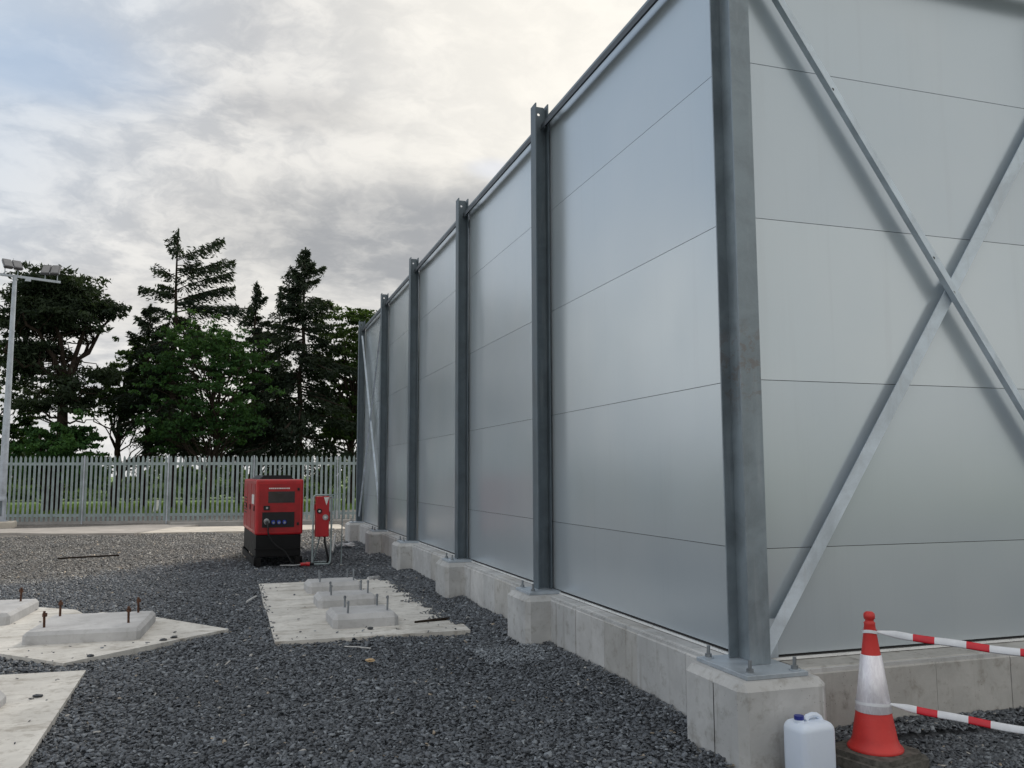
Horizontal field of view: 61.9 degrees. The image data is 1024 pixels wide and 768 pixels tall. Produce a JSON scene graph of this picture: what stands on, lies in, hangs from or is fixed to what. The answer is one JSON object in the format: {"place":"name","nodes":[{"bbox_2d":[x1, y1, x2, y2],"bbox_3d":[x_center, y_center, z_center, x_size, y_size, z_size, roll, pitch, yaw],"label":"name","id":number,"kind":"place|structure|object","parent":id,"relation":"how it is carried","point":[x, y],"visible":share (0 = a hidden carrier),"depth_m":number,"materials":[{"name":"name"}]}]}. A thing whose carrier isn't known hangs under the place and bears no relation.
{"place":"outdoors","nodes":[
{"label":"outdoors","id":0,"kind":"place"},
{"bbox_2d":[0,524,198,535],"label":"concrete path","id":1,"kind":"structure","parent":0,"point":[113,530],"depth_m":25.92,"materials":[{"name":"beige concrete"}]},
{"bbox_2d":[7,476,355,513],"bbox_3d":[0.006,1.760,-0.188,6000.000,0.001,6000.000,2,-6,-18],"label":"ground","id":2,"kind":"structure","parent":0,"point":[148,500],"depth_m":62.79,"materials":[{"name":"green plant"}]},
{"bbox_2d":[0,345,55,475],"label":"broadleaf tree","id":3,"kind":"object","parent":2,"relation":"on","point":[16,432],"visible":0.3,"depth_m":42.20,"materials":[{"name":"green plant"}]},
{"bbox_2d":[0,258,61,528],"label":"floodlight mast","id":4,"kind":"object","parent":2,"relation":"on","point":[45,271],"visible":0.98,"depth_m":28.87,"materials":[{"name":"metal"}]},
{"bbox_2d":[0,501,1,515],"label":"access door","id":5,"kind":"structure","parent":4,"relation":"in","point":[0,501],"depth_m":28.34,"materials":[{"name":"metal"}]},
{"bbox_2d":[0,408,118,512],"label":"shrub","id":6,"kind":"object","parent":2,"relation":"on","point":[71,441],"visible":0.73,"depth_m":38.59,"materials":[{"name":"green plant"}]},
{"bbox_2d":[0,258,132,510],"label":"pine tree","id":7,"kind":"object","parent":2,"relation":"on","point":[70,305],"visible":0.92,"depth_m":40.30,"materials":[{"name":"green plant"}]},
{"bbox_2d":[6,455,169,524],"bbox_3d":[-22.711,3.787,30.093,20.623,2.500,0.135,0,-6,-4],"label":"palisade fence","id":8,"kind":"object","parent":2,"relation":"on","point":[81,515],"visible":0.9,"depth_m":30.63,"materials":[{"name":"metal"}]},
{"bbox_2d":[84,335,187,508],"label":"broadleaf tree","id":9,"kind":"object","parent":2,"relation":"on","point":[117,443],"visible":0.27,"depth_m":44.99,"materials":[{"name":"green plant"}]},
{"bbox_2d":[120,467,159,502],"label":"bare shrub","id":10,"kind":"object","parent":2,"relation":"on","point":[130,487],"visible":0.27,"depth_m":50.13,"materials":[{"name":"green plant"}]},
{"bbox_2d":[105,303,206,507],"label":"spruce tree","id":11,"kind":"object","parent":2,"relation":"on","point":[147,328],"visible":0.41,"depth_m":44.49,"materials":[{"name":"green plant"}]},
{"bbox_2d":[98,228,253,508],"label":"spruce tree","id":12,"kind":"object","parent":2,"relation":"on","point":[228,311],"visible":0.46,"depth_m":44.24,"materials":[{"name":"green plant"}]},
{"bbox_2d":[6,499,355,517],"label":"grass","id":13,"kind":"structure","parent":2,"relation":"on","point":[143,508],"depth_m":42.24,"materials":[{"name":"green plant"}]},
{"bbox_2d":[7,476,355,501],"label":"undergrowth","id":14,"kind":"object","parent":2,"relation":"on","point":[162,497],"visible":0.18,"depth_m":63.10,"materials":[{"name":"green plant"}]},
{"bbox_2d":[7,455,355,493],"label":"distant hedge","id":15,"kind":"object","parent":2,"relation":"on","point":[196,480],"visible":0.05,"depth_m":87.89,"materials":[{"name":"green plant"}]},
{"bbox_2d":[179,396,210,504],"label":"broadleaf tree","id":16,"kind":"object","parent":2,"relation":"on","point":[187,475],"visible":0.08,"depth_m":46.92,"materials":[{"name":"green plant"}]},
{"bbox_2d":[120,308,285,509],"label":"broadleaf tree","id":17,"kind":"object","parent":2,"relation":"on","point":[214,423],"visible":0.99,"depth_m":40.99,"materials":[{"name":"green plant"}]},
{"bbox_2d":[216,390,261,504],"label":"broadleaf tree","id":18,"kind":"object","parent":2,"relation":"on","point":[253,402],"visible":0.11,"depth_m":48.24,"materials":[{"name":"green plant"}]},
{"bbox_2d":[220,281,287,478],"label":"spruce tree","id":19,"kind":"object","parent":2,"relation":"on","point":[256,300],"visible":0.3,"depth_m":52.32,"materials":[{"name":"green plant"}]},
{"bbox_2d":[165,455,355,523],"bbox_3d":[-3.481,3.928,32.040,18.124,2.500,0.135,1,-6,-7],"label":"palisade fence","id":20,"kind":"object","parent":2,"relation":"on","point":[223,463],"visible":0.26,"depth_m":31.18,"materials":[{"name":"metal"}]},
{"bbox_2d":[221,360,304,478],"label":"spruce tree","id":21,"kind":"object","parent":2,"relation":"on","point":[279,373],"visible":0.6,"depth_m":44.54,"materials":[{"name":"green plant"}]},
{"bbox_2d":[262,292,297,473],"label":"spruce tree","id":22,"kind":"object","parent":2,"relation":"on","point":[287,365],"visible":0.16,"depth_m":53.48,"materials":[{"name":"green plant"}]},
{"bbox_2d":[218,247,357,493],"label":"spruce tree","id":23,"kind":"object","parent":2,"relation":"on","point":[296,428],"visible":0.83,"depth_m":46.45,"materials":[{"name":"green plant"}]},
{"bbox_2d":[304,424,345,493],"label":"broadleaf tree","id":24,"kind":"object","parent":2,"relation":"on","point":[335,439],"visible":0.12,"depth_m":50.88,"materials":[{"name":"green plant"}]},
{"bbox_2d":[297,302,376,503],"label":"broadleaf tree","id":25,"kind":"object","parent":2,"relation":"on","point":[353,317],"visible":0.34,"depth_m":48.91,"materials":[{"name":"green plant"}]},
{"bbox_2d":[345,0,1023,767],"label":"steel clad building","id":26,"kind":"structure","parent":2,"relation":"on","point":[691,360],"depth_m":6.21,"materials":[{"name":"silver metal"}]},
{"bbox_2d":[139,524,344,534],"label":"concrete path","id":27,"kind":"structure","parent":0,"point":[217,529],"depth_m":25.98,"materials":[{"name":"beige concrete"}]},
{"bbox_2d":[237,410,295,474],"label":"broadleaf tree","id":28,"kind":"object","parent":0,"point":[246,425],"visible":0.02,"depth_m":47.56,"materials":[{"name":"green plant"}]},
{"bbox_2d":[0,0,646,476],"label":"sky","id":29,"kind":"structure","parent":0,"point":[351,133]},
{"bbox_2d":[0,510,1023,767],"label":"gravel yard","id":30,"kind":"structure","parent":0,"point":[902,736],"depth_m":6.53,"materials":[{"name":"grey gravel"}]},
{"bbox_2d":[0,607,82,628],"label":"concrete slab","id":31,"kind":"structure","parent":30,"relation":"on","point":[34,617],"depth_m":10.05,"materials":[{"name":"grey concrete"}]},
{"bbox_2d":[0,587,38,625],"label":"plinth block","id":32,"kind":"structure","parent":31,"relation":"on","point":[12,611],"depth_m":9.95,"materials":[{"name":"concrete"}]},
{"bbox_2d":[0,670,85,767],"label":"concrete slab","id":33,"kind":"structure","parent":30,"relation":"on","point":[19,709],"depth_m":6.00,"materials":[{"name":"grey concrete"}]},
{"bbox_2d":[0,690,5,707],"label":"plinth block","id":34,"kind":"structure","parent":33,"relation":"on","point":[2,698],"depth_m":6.09,"materials":[{"name":"concrete"}]},
{"bbox_2d":[32,694,42,697],"bbox_3d":[-3.505,2.305,6.307,0.076,0.028,0.049,2,-6,-18],"label":"loose stone","id":35,"kind":"object","parent":33,"relation":"on","point":[37,695],"visible":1,"depth_m":6.29,"materials":[{"name":"stone"}]},
{"bbox_2d":[57,555,118,558],"bbox_3d":[-8.549,3.492,17.245,1.118,0.043,0.034,3,-7,-28],"label":"timber stick","id":36,"kind":"object","parent":30,"relation":"on","point":[87,556],"visible":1,"depth_m":17.22,"materials":[{"name":"brown wood"}]},
{"bbox_2d":[0,612,228,668],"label":"concrete slab","id":37,"kind":"structure","parent":30,"relation":"on","point":[63,655],"depth_m":8.24,"materials":[{"name":"grey concrete"}]},
{"bbox_2d":[22,597,155,644],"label":"plinth block","id":38,"kind":"structure","parent":37,"relation":"on","point":[60,628],"depth_m":8.53,"materials":[{"name":"concrete"}]},
{"bbox_2d":[170,519,354,525],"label":"kerb","id":39,"kind":"structure","parent":30,"relation":"on","point":[232,523],"depth_m":29.10,"materials":[{"name":"concrete"}]},
{"bbox_2d":[242,475,303,566],"bbox_3d":[-4.820,2.662,17.095,0.880,1.660,3.114,2,-7,-21],"label":"generator","id":40,"kind":"object","parent":30,"relation":"on","point":[273,517],"visible":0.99,"depth_m":15.89,"materials":[{"name":"red paint"}]},
{"bbox_2d":[244,483,247,525],"bbox_3d":[-5.570,2.508,17.888,0.021,0.860,0.830,2,-7,-21],"label":"side door","id":41,"kind":"structure","parent":40,"relation":"in","point":[246,484],"depth_m":17.80,"materials":[{"name":"red paint"}]},
{"bbox_2d":[247,483,251,527],"bbox_3d":[-5.242,2.418,17.055,0.021,0.860,0.830,2,-7,-21],"label":"side door","id":42,"kind":"structure","parent":40,"relation":"in","point":[249,484],"depth_m":17.02,"materials":[{"name":"red paint"}]},
{"bbox_2d":[250,484,255,529],"bbox_3d":[-4.914,2.328,16.222,0.021,0.860,0.830,2,-7,-21],"label":"side door","id":43,"kind":"structure","parent":40,"relation":"in","point":[252,525],"depth_m":16.15,"materials":[{"name":"red paint"}]},
{"bbox_2d":[258,484,300,531],"bbox_3d":[-4.320,2.299,15.877,0.740,0.880,0.006,2,-7,-21],"label":"front door","id":44,"kind":"structure","parent":40,"relation":"in","point":[264,489],"depth_m":15.88,"materials":[{"name":"red paint"}]},
{"bbox_2d":[268,491,294,502],"bbox_3d":[-4.290,2.106,15.901,0.480,0.210,0.007,2,-7,-21],"label":"control window","id":45,"kind":"structure","parent":40,"relation":"in","point":[274,496],"depth_m":15.90,"materials":[{"name":"black plastic"}]},
{"bbox_2d":[280,562,313,565],"bbox_3d":[-3.939,3.307,15.651,0.610,0.079,0.085,2,-6,-18],"label":"cable connector","id":46,"kind":"object","parent":30,"relation":"on","point":[306,564],"visible":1,"depth_m":15.66,"materials":[{"name":"red paint"}]},
{"bbox_2d":[311,493,342,564],"bbox_3d":[-3.543,2.724,16.070,0.442,1.313,0.602,-5,-8,38],"label":"distribution board","id":47,"kind":"object","parent":30,"relation":"on","point":[321,509],"visible":0.99,"depth_m":15.88,"materials":[{"name":"metal"}]},
{"bbox_2d":[332,533,335,552],"bbox_3d":[-3.905,3.482,18.704,0.057,0.379,0.735,1,-6,-7],"label":"timber batten","id":48,"kind":"object","parent":30,"relation":"on","point":[333,542],"visible":0.81,"depth_m":18.67,"materials":[{"name":"wood"}]},
{"bbox_2d":[335,542,354,545],"bbox_3d":[-3.865,3.690,19.706,0.508,0.102,0.334,3,-7,-25],"label":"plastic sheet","id":49,"kind":"object","parent":30,"relation":"on","point":[348,544],"visible":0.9,"depth_m":19.66,"materials":[{"name":"white plastic"}]},
{"bbox_2d":[344,646,370,648],"bbox_3d":[-1.460,2.493,8.083,0.298,0.017,0.011,-3,-7,24],"label":"wire offcut","id":50,"kind":"object","parent":30,"relation":"on","point":[358,647],"visible":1,"depth_m":8.08,"materials":[{"name":"metal"}]},
{"bbox_2d":[259,579,469,647],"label":"concrete slab","id":51,"kind":"structure","parent":30,"relation":"on","point":[304,614],"depth_m":9.71,"materials":[{"name":"grey concrete"}]},
{"bbox_2d":[304,569,359,593],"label":"plinth block","id":52,"kind":"structure","parent":51,"relation":"on","point":[315,586],"depth_m":11.99,"materials":[{"name":"concrete"}]},
{"bbox_2d":[313,580,375,608],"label":"plinth block","id":53,"kind":"structure","parent":51,"relation":"on","point":[327,599],"depth_m":10.66,"materials":[{"name":"concrete"}]},
{"bbox_2d":[326,594,397,628],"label":"plinth block","id":54,"kind":"structure","parent":51,"relation":"on","point":[348,616],"depth_m":9.27,"materials":[{"name":"concrete"}]},
{"bbox_2d":[367,576,379,579],"bbox_3d":[-2.194,3.077,13.543,0.057,0.064,0.285,-3,-7,27],"label":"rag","id":55,"kind":"object","parent":51,"relation":"on","point":[371,577],"visible":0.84,"depth_m":13.49,"materials":[{"name":"white fabric"}]},
{"bbox_2d":[414,617,449,622],"bbox_3d":[-0.893,2.647,9.556,0.417,0.039,0.030,3,-7,-27],"label":"timber stick","id":56,"kind":"object","parent":51,"relation":"on","point":[434,619],"visible":1,"depth_m":9.54,"materials":[{"name":"brown wood"}]},
{"bbox_2d":[365,658,374,661],"bbox_3d":[-1.258,2.447,7.566,0.086,0.037,0.059,4,-7,-34],"label":"loose stone","id":57,"kind":"object","parent":30,"relation":"on","point":[370,660],"visible":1,"depth_m":7.54,"materials":[{"name":"beige stone"}]},
{"bbox_2d":[784,712,835,767],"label":"jerry can","id":58,"kind":"object","parent":30,"relation":"on","point":[809,740],"visible":1,"depth_m":4.64,"materials":[{"name":"white plastic"}]},
{"bbox_2d":[835,611,929,767],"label":"traffic cone","id":59,"kind":"object","parent":30,"relation":"on","point":[872,741],"visible":0.97,"depth_m":4.87,"materials":[{"name":"plastic"}]},
{"bbox_2d":[855,698,1023,734],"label":"barrier tape","id":60,"kind":"object","parent":59,"relation":"attached to","point":[1004,727],"visible":0.98,"depth_m":4.68,"materials":[{"name":"plastic"}]},
{"bbox_2d":[862,629,1023,656],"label":"barrier tape","id":61,"kind":"object","parent":59,"relation":"attached to","point":[961,644],"visible":0.99,"depth_m":4.72,"materials":[{"name":"plastic"}]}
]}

